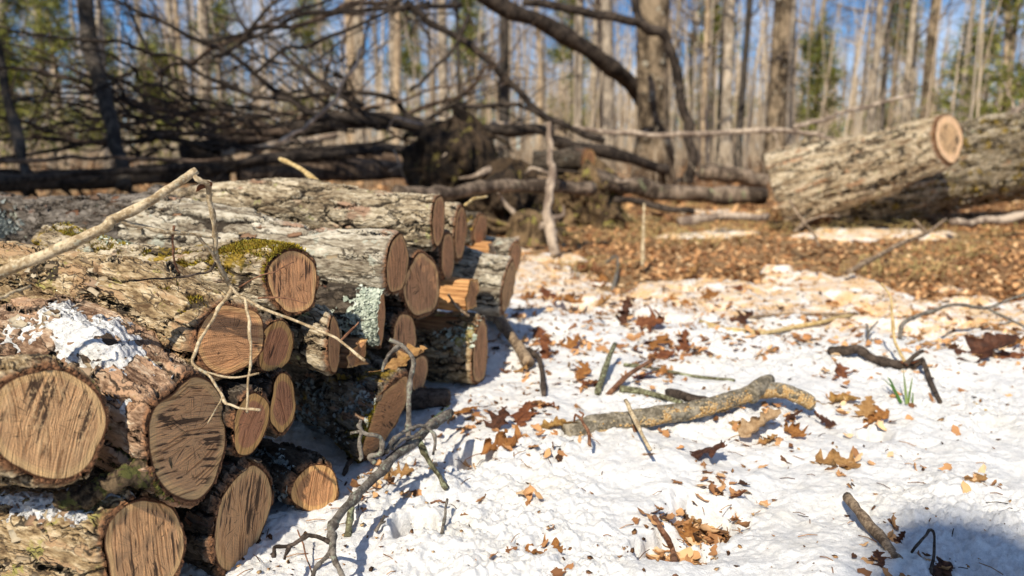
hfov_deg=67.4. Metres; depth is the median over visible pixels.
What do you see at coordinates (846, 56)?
bare tree
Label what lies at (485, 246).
split log
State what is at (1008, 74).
pine tree
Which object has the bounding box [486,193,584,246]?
tree stump
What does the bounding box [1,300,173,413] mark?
snow patch
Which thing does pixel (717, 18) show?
pine tree
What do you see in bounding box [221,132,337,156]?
fallen pole
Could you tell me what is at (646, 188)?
fallen log
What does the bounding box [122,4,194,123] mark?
bare tree
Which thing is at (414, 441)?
dead twig
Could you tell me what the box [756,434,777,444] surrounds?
oak leaf
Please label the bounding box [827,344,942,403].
forked stick
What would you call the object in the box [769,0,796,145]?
bare tree
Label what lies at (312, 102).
pine tree
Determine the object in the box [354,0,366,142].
bare tree
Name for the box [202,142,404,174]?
fallen pole
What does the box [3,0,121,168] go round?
pine tree
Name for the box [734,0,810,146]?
bare tree
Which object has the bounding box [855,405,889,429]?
oak leaf
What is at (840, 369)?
oak leaf
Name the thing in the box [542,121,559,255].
dead pole
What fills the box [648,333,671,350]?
oak leaf
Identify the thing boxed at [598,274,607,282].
oak leaf
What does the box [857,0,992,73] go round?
bare tree
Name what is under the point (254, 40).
bare tree
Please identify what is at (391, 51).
bare tree
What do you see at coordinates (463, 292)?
split log
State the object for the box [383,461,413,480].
oak leaf
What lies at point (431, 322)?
split log
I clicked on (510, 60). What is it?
bare tree
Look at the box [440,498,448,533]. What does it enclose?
stick
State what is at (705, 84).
bare tree
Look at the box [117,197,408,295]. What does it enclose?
firewood log
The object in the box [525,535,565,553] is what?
oak leaf
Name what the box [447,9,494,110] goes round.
bare tree
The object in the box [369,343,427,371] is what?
oak leaf
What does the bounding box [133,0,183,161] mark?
bare tree
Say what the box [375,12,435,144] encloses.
pine tree
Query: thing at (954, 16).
sky
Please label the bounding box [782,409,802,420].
oak leaf
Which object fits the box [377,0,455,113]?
bare tree
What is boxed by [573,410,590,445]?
stalk
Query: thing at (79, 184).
fallen log
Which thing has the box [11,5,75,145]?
bare tree
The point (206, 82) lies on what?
bare tree
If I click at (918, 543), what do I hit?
bent stalk
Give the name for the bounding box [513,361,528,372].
oak leaf
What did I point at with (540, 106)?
bare tree
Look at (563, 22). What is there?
bare tree
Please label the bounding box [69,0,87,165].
bare tree
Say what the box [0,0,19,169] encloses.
bare tree
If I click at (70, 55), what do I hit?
bare tree
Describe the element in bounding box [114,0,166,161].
bare tree
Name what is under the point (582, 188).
grey limb
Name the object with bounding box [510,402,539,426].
oak leaf
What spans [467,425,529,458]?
oak leaf
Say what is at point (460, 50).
bare tree
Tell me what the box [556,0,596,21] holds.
bare tree
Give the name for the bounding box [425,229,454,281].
firewood log
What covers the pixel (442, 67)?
bare tree
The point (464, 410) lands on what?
oak leaf
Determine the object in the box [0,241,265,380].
firewood log
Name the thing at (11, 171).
fallen pole
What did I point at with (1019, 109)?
broken branch
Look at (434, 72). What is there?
bare tree
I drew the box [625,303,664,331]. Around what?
oak leaf
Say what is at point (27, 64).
bare tree
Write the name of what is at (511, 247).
firewood log
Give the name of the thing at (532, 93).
bare tree
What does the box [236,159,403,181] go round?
fallen log
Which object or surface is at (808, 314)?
stick
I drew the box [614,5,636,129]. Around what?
bare tree
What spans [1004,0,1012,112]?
bare tree
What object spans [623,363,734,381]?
stick
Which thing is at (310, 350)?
split log
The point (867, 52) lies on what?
bare tree
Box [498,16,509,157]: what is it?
bare tree
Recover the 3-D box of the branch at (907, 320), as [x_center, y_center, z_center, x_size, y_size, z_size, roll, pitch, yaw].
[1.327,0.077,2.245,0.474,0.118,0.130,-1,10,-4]
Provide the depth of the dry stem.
4.57 m
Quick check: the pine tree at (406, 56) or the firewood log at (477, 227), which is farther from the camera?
the pine tree at (406, 56)
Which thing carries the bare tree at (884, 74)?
on the ground at (800, 255)
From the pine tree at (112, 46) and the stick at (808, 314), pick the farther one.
the pine tree at (112, 46)
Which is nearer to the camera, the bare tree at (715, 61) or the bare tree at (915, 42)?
the bare tree at (915, 42)
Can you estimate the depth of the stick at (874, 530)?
1.09 m
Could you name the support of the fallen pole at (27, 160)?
on the fallen tree at (358, 114)
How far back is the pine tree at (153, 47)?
16.97 m
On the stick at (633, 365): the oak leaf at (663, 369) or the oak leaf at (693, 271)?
the oak leaf at (663, 369)
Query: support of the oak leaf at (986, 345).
on the snow
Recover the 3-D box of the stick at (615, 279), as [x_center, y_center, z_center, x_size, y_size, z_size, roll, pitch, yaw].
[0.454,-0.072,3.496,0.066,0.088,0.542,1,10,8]
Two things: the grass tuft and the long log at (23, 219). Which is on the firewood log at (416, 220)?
the long log at (23, 219)
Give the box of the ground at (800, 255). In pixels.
[2,151,1023,564]
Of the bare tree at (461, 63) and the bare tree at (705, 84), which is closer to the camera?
the bare tree at (705, 84)
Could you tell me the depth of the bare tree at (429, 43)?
27.62 m
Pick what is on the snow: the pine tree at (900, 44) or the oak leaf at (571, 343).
the oak leaf at (571, 343)
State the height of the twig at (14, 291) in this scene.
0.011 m
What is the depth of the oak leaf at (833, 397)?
1.69 m
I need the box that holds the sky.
[6,0,1023,149]
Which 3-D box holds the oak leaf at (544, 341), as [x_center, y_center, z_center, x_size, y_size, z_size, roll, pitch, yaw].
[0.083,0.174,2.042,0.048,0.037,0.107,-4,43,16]
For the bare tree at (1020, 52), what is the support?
on the ground at (800, 255)
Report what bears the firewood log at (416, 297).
on the firewood log at (401, 328)
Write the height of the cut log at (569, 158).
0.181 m
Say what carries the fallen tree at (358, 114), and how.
on the ground at (800, 255)
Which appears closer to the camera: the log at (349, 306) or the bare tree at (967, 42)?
the log at (349, 306)
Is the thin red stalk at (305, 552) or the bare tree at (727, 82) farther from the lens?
the bare tree at (727, 82)
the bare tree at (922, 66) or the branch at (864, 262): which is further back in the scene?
the bare tree at (922, 66)
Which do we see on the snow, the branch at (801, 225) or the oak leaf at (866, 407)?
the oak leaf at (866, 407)
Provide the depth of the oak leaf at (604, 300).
2.71 m
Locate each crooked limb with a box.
[522,0,697,183]
[631,0,644,19]
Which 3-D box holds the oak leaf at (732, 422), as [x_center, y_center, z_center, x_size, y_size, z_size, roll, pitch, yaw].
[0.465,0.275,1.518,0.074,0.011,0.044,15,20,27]
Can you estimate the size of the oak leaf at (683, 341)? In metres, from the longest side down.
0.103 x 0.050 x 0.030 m
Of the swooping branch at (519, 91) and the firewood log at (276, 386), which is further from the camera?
the swooping branch at (519, 91)
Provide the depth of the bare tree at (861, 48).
53.01 m
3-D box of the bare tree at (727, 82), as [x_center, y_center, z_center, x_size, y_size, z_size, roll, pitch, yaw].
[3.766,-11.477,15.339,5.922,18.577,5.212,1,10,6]
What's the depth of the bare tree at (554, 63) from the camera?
55.80 m
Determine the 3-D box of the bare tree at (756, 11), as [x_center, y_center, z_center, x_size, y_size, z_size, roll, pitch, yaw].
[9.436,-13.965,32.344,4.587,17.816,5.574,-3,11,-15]
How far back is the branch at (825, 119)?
7.50 m
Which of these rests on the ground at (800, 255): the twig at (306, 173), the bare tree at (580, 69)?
the bare tree at (580, 69)
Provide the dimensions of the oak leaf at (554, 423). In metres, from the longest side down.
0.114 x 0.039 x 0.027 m
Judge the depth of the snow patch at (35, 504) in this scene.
0.89 m
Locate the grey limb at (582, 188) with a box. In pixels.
[392,179,596,199]
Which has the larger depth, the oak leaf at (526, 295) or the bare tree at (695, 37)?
the bare tree at (695, 37)
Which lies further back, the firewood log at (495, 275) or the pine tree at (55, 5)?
the pine tree at (55, 5)
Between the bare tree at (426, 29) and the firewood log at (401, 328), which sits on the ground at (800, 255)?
the bare tree at (426, 29)
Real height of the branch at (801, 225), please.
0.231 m
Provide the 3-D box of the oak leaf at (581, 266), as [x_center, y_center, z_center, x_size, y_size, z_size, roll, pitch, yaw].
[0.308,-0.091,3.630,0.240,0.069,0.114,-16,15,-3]
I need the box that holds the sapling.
[640,203,645,266]
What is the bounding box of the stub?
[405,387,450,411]
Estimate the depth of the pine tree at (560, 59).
43.41 m
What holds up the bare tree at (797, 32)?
on the ground at (800, 255)
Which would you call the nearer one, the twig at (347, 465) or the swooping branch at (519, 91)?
the twig at (347, 465)
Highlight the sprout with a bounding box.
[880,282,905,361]
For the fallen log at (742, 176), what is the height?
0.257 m
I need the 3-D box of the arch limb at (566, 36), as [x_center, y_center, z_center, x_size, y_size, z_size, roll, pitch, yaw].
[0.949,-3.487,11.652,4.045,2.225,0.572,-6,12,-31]
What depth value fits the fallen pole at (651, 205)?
5.28 m
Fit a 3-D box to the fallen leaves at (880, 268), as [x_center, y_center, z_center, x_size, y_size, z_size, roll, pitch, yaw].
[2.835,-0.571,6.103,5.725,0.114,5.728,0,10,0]
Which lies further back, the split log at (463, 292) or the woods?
the woods
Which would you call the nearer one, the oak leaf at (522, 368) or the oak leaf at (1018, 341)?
the oak leaf at (522, 368)
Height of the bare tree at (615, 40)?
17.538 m
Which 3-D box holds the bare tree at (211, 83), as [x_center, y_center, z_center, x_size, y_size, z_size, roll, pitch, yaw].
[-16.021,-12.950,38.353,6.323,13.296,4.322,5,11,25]
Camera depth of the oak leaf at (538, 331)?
2.27 m
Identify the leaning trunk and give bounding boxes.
[0,41,35,194]
[76,0,132,191]
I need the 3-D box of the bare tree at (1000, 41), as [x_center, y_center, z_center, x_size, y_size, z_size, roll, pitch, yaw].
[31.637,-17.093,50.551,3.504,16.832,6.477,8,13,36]
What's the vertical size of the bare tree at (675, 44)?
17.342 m
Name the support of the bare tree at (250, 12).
on the ground at (800, 255)
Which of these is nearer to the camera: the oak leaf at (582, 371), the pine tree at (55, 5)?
the oak leaf at (582, 371)
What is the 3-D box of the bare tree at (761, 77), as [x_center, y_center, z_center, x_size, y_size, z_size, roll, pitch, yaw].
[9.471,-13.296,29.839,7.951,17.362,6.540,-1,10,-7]
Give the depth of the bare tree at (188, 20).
35.48 m
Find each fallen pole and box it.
[0,140,235,194]
[0,146,383,185]
[0,154,223,163]
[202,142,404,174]
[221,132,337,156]
[614,196,694,214]
[676,212,769,225]
[948,211,1023,227]
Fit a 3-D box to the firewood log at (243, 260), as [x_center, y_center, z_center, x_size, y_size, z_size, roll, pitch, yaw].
[-0.567,-0.023,1.276,0.520,0.157,0.124,7,13,21]
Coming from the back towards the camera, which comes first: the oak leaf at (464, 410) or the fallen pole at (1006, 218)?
the fallen pole at (1006, 218)
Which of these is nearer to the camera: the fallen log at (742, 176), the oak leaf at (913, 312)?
the oak leaf at (913, 312)
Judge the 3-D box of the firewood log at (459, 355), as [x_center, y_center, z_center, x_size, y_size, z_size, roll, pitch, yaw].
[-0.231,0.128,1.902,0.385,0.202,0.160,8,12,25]
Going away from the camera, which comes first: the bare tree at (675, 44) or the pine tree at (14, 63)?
the pine tree at (14, 63)
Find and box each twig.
[0,285,30,299]
[271,338,453,575]
[278,157,318,179]
[342,458,353,475]
[447,294,469,316]
[464,195,487,206]
[866,321,878,346]
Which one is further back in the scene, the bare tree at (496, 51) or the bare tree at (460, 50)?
the bare tree at (460, 50)
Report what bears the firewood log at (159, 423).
on the firewood log at (142, 533)
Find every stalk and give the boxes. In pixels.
[297,530,311,572]
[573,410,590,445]
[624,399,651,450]
[910,528,935,573]
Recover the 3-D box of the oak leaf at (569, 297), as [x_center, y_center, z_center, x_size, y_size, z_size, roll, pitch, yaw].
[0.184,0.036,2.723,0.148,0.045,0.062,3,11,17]
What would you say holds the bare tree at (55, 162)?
on the ground at (800, 255)
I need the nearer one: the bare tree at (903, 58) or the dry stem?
the dry stem
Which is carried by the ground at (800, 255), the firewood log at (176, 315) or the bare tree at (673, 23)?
the bare tree at (673, 23)
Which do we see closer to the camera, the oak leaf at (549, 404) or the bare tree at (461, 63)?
the oak leaf at (549, 404)
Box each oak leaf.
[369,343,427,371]
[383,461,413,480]
[454,406,479,414]
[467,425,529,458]
[483,406,509,428]
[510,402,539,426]
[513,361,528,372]
[518,400,558,407]
[521,291,535,298]
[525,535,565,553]
[529,326,547,338]
[535,334,551,358]
[538,286,557,299]
[540,416,577,428]
[552,293,583,303]
[561,332,580,348]
[570,261,600,271]
[574,361,591,379]
[574,379,597,387]
[593,294,612,305]
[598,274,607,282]
[615,297,633,324]
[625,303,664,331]
[630,371,657,378]
[645,349,674,359]
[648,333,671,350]
[658,365,668,374]
[670,295,688,304]
[674,329,689,352]
[679,522,705,545]
[683,263,700,279]
[689,440,725,459]
[689,518,703,525]
[702,287,718,299]
[728,284,742,290]
[728,408,780,439]
[728,420,765,431]
[729,489,746,498]
[730,308,753,323]
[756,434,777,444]
[780,421,808,436]
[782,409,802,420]
[793,448,860,469]
[815,414,836,427]
[817,391,860,403]
[833,362,853,378]
[854,396,876,417]
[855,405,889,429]
[868,549,889,567]
[893,531,905,542]
[906,309,940,321]
[931,556,952,575]
[954,332,1020,362]
[964,472,987,485]
[993,349,1023,358]
[1007,335,1023,347]
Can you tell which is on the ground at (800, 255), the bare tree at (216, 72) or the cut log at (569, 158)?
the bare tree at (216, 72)
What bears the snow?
on the ground at (800, 255)
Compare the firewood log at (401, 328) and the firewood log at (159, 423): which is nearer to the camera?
the firewood log at (159, 423)
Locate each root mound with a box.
[459,157,567,236]
[552,158,631,229]
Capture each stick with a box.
[374,515,385,532]
[430,499,444,503]
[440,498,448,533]
[527,347,546,396]
[594,342,616,395]
[605,255,618,290]
[605,357,655,394]
[619,385,682,402]
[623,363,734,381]
[652,514,678,575]
[665,388,707,401]
[698,314,854,334]
[734,312,857,318]
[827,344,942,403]
[842,492,902,558]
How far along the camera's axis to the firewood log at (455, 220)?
1.95 m
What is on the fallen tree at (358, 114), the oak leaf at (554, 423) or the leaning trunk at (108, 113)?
the leaning trunk at (108, 113)
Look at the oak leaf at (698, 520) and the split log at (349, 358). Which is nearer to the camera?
the oak leaf at (698, 520)
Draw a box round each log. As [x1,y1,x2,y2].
[0,164,230,196]
[0,184,194,243]
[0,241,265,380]
[0,294,226,508]
[0,353,109,487]
[0,485,186,575]
[30,222,318,315]
[67,455,274,575]
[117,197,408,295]
[167,177,444,250]
[172,381,269,456]
[215,367,295,438]
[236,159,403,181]
[242,311,293,374]
[250,438,339,511]
[271,149,402,163]
[282,348,407,463]
[283,304,341,375]
[288,337,368,367]
[315,282,385,349]
[367,307,415,366]
[384,247,439,320]
[401,353,427,390]
[413,312,467,334]
[415,309,487,384]
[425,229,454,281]
[436,277,479,311]
[444,202,466,263]
[452,246,515,316]
[465,210,487,244]
[465,241,495,254]
[484,236,521,271]
[532,147,595,172]
[595,169,768,205]
[698,164,767,188]
[763,114,963,228]
[806,110,1023,228]
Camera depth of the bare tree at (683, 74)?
47.53 m
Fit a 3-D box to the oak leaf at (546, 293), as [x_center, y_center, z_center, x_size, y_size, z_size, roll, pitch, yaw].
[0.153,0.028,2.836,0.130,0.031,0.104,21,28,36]
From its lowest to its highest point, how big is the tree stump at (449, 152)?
0.907 m
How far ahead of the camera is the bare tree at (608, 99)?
18.55 m
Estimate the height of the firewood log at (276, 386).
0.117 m
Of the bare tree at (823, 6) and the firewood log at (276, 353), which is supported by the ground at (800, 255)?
the bare tree at (823, 6)
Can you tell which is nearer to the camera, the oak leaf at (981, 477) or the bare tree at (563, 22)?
the oak leaf at (981, 477)
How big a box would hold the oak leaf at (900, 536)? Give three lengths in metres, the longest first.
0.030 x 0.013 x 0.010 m
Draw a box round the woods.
[0,0,1023,155]
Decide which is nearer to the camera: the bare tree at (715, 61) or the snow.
the snow
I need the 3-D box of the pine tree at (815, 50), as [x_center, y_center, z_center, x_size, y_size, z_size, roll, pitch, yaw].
[10.027,-6.362,24.718,2.581,5.048,2.527,-3,11,-16]
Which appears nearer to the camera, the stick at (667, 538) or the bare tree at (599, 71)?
the stick at (667, 538)
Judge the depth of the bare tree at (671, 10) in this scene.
38.84 m
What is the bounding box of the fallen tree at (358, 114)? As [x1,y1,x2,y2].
[0,0,629,194]
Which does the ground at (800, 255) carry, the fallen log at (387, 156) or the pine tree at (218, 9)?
the pine tree at (218, 9)
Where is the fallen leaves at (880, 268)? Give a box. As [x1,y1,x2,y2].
[529,195,1023,280]
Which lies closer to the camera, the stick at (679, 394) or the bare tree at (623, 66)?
the stick at (679, 394)
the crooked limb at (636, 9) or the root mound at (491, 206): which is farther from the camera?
the crooked limb at (636, 9)
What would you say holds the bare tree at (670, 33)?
on the ground at (800, 255)
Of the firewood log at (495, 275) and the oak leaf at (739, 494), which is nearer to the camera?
the oak leaf at (739, 494)
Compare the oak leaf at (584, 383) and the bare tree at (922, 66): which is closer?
the oak leaf at (584, 383)
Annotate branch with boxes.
[402,0,605,143]
[409,13,470,91]
[491,121,834,147]
[551,134,669,175]
[561,374,815,436]
[788,199,839,246]
[792,79,914,129]
[844,218,946,274]
[897,293,1023,339]
[1004,82,1023,113]
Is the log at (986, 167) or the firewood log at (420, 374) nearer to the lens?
the firewood log at (420, 374)
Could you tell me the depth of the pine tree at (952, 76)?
28.30 m
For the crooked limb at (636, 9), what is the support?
attached to the crooked limb at (648, 29)
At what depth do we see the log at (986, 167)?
5.53 m
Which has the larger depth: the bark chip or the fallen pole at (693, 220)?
the fallen pole at (693, 220)
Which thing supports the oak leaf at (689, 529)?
on the ground at (800, 255)
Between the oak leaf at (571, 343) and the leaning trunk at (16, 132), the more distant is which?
the leaning trunk at (16, 132)
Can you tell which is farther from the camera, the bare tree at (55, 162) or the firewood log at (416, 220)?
the bare tree at (55, 162)
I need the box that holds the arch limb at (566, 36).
[476,0,636,106]
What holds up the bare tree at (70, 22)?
on the ground at (800, 255)
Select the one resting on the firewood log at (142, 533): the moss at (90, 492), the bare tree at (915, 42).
the moss at (90, 492)
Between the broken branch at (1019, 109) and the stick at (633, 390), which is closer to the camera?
the stick at (633, 390)
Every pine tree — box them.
[0,0,60,168]
[0,0,63,151]
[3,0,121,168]
[67,10,132,148]
[124,26,189,163]
[176,0,272,159]
[267,0,339,136]
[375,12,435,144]
[433,0,514,123]
[532,0,615,139]
[669,0,764,163]
[796,7,856,138]
[848,0,946,131]
[916,0,1023,122]
[932,3,1014,119]
[963,17,1023,112]
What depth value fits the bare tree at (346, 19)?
20.03 m
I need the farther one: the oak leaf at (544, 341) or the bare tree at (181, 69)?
the bare tree at (181, 69)
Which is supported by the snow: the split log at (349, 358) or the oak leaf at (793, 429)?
the oak leaf at (793, 429)
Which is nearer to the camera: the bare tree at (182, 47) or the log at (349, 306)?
the log at (349, 306)
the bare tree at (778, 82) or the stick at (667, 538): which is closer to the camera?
the stick at (667, 538)
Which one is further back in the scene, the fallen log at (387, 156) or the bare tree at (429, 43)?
the bare tree at (429, 43)
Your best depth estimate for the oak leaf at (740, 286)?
3.03 m
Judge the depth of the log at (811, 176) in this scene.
5.08 m
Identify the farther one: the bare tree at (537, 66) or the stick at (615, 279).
the bare tree at (537, 66)
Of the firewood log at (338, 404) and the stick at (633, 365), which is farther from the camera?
the stick at (633, 365)
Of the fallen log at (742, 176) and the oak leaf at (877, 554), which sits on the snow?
the oak leaf at (877, 554)
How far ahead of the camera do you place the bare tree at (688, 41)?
27.25 m
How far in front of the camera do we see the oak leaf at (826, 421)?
1.58 m
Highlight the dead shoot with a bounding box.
[0,167,365,423]
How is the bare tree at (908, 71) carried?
on the ground at (800, 255)
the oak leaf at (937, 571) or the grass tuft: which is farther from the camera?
the grass tuft
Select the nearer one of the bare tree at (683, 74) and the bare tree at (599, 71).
the bare tree at (599, 71)
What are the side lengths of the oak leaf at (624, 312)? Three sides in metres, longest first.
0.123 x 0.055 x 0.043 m
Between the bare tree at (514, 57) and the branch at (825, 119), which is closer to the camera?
the branch at (825, 119)
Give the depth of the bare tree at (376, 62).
45.52 m
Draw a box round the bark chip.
[344,506,354,536]
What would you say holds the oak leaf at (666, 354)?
on the snow
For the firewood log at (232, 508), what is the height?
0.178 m
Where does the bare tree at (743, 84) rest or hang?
on the ground at (800, 255)
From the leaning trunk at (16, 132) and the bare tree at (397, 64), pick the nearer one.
the leaning trunk at (16, 132)
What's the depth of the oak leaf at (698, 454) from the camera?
1.38 m
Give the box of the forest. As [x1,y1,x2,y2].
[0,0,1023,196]
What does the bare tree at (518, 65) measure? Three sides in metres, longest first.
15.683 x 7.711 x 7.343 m
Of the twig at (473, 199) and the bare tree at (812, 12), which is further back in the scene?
the bare tree at (812, 12)
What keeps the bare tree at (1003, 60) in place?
on the ground at (800, 255)
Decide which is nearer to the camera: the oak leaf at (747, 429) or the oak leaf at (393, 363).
the oak leaf at (393, 363)
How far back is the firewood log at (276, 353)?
1.16 m
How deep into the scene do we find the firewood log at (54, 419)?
0.81 m
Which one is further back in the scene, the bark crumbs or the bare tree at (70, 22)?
the bare tree at (70, 22)
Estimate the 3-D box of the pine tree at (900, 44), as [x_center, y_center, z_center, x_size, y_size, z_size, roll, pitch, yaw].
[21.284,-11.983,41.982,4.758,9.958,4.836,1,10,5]
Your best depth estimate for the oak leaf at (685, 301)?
2.79 m
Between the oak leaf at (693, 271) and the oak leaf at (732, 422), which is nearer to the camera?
the oak leaf at (732, 422)
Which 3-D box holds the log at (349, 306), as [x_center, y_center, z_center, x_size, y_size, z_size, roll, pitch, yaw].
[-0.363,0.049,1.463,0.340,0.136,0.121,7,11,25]
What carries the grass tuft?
on the snow
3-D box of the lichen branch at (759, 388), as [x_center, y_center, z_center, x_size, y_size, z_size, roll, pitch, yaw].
[0.367,0.246,1.569,0.556,0.089,0.099,-3,11,-18]
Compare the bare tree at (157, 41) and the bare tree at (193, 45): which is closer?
the bare tree at (193, 45)
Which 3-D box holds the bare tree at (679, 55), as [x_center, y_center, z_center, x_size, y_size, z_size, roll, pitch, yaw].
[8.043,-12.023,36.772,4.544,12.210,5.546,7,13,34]
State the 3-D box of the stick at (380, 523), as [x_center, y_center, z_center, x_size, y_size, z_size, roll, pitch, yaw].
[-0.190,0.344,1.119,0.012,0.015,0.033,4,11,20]
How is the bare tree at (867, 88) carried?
on the ground at (800, 255)
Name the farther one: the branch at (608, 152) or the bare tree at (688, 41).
the bare tree at (688, 41)
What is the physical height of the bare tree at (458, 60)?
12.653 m
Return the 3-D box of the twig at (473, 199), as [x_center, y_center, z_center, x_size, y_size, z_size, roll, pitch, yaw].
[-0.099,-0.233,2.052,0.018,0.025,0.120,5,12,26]
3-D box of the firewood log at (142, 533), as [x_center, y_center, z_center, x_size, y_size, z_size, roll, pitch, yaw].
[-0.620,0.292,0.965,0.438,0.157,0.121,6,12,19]
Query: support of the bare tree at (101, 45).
on the ground at (800, 255)
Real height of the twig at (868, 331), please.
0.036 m
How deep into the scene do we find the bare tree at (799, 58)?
37.38 m
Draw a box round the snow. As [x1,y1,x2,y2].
[179,209,1023,575]
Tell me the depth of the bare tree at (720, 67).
25.49 m
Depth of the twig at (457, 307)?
1.75 m
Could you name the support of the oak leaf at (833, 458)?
on the snow
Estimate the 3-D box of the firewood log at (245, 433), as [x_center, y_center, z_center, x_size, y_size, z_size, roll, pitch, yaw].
[-0.499,0.163,1.145,0.358,0.120,0.088,10,13,32]
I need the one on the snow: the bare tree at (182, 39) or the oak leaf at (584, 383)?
the oak leaf at (584, 383)
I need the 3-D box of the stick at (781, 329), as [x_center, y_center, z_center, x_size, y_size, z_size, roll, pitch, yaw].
[0.890,0.112,2.421,0.630,0.039,0.205,-3,11,-17]
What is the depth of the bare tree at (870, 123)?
21.40 m
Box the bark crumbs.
[187,248,1023,575]
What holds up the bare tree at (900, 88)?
on the ground at (800, 255)
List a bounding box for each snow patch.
[0,485,135,527]
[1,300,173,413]
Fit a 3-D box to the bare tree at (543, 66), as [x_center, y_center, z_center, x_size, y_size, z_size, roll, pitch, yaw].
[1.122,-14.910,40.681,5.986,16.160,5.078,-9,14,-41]
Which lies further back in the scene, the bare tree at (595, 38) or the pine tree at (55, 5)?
the bare tree at (595, 38)
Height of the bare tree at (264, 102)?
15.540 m
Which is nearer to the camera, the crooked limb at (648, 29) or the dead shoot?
the dead shoot
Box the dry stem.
[278,47,362,144]
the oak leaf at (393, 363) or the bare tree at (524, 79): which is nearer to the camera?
the oak leaf at (393, 363)
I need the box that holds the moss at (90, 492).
[52,457,180,511]
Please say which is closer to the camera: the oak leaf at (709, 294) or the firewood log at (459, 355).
the firewood log at (459, 355)
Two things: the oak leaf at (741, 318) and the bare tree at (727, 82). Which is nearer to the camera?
the oak leaf at (741, 318)
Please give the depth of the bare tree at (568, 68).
43.13 m
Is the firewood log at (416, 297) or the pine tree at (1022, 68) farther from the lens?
the pine tree at (1022, 68)
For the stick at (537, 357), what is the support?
on the snow
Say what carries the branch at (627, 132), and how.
on the ground at (800, 255)
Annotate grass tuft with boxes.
[884,370,913,403]
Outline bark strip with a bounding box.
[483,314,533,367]
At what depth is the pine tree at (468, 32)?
37.45 m
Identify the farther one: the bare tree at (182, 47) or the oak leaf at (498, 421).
the bare tree at (182, 47)
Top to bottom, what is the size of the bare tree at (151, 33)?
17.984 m
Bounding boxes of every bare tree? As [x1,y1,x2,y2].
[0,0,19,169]
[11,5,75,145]
[13,12,53,123]
[32,0,59,169]
[45,0,117,154]
[46,0,80,126]
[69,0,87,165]
[95,0,197,167]
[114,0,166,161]
[115,1,163,147]
[122,0,181,146]
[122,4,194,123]
[130,0,244,93]
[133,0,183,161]
[133,0,245,139]
[141,1,229,147]
[146,0,197,139]
[150,0,213,106]
[172,1,224,121]
[188,2,248,131]
[198,0,210,139]
[225,0,289,152]
[227,0,275,121]
[239,2,282,87]
[344,0,354,143]
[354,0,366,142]
[366,0,386,139]
[367,1,452,60]
[372,0,420,144]
[377,0,433,119]
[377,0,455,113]
[388,2,475,119]
[389,0,459,143]
[420,13,498,115]
[431,2,514,101]
[437,0,448,119]
[447,0,543,102]
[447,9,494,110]
[451,8,521,144]
[465,0,555,154]
[490,3,529,122]
[494,6,552,121]
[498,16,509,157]
[511,7,558,107]
[512,0,557,150]
[512,2,546,150]
[513,0,587,150]
[515,8,573,147]
[541,11,573,147]
[551,0,614,157]
[553,0,590,138]
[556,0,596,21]
[561,0,635,85]
[572,0,583,141]
[588,0,597,143]
[596,0,601,158]
[600,0,617,170]
[613,0,697,138]
[613,14,635,124]
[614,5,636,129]
[617,0,691,34]
[626,0,701,142]
[629,0,677,184]
[629,0,743,115]
[668,0,670,93]
[669,0,700,123]
[671,0,698,161]
[671,0,758,162]
[671,0,802,57]
[671,3,695,61]
[678,0,700,108]
[679,1,744,156]
[698,0,745,164]
[718,0,734,165]
[733,0,752,166]
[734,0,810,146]
[741,0,930,131]
[752,0,880,122]
[752,1,833,77]
[753,0,804,156]
[759,0,792,181]
[768,0,844,127]
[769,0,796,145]
[802,0,967,120]
[811,0,883,132]
[817,0,951,133]
[827,0,865,137]
[829,0,902,133]
[840,0,902,132]
[851,0,978,119]
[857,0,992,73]
[860,0,923,129]
[872,0,969,116]
[886,1,921,123]
[899,0,917,123]
[919,0,940,118]
[956,0,997,122]
[976,3,1022,106]
[984,6,1023,106]
[1002,13,1023,97]
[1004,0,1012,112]
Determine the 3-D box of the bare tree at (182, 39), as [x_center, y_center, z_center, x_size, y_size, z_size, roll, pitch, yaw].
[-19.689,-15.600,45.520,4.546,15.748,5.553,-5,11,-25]
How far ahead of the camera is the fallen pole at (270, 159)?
5.29 m
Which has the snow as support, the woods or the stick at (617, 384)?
the stick at (617, 384)
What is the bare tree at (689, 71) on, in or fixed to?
on the ground at (800, 255)
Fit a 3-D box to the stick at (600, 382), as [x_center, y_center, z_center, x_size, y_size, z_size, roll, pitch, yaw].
[0.229,0.191,1.847,0.016,0.063,0.256,3,11,16]
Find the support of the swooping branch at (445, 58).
hanging from the fallen tree at (358, 114)
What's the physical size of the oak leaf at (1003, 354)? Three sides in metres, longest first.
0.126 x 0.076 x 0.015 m
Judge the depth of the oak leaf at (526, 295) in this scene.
2.88 m
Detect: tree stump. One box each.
[385,107,513,210]
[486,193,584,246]
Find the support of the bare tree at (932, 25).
on the ground at (800, 255)
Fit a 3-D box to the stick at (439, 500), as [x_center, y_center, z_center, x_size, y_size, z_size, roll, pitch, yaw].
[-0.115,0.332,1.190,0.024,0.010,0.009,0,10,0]

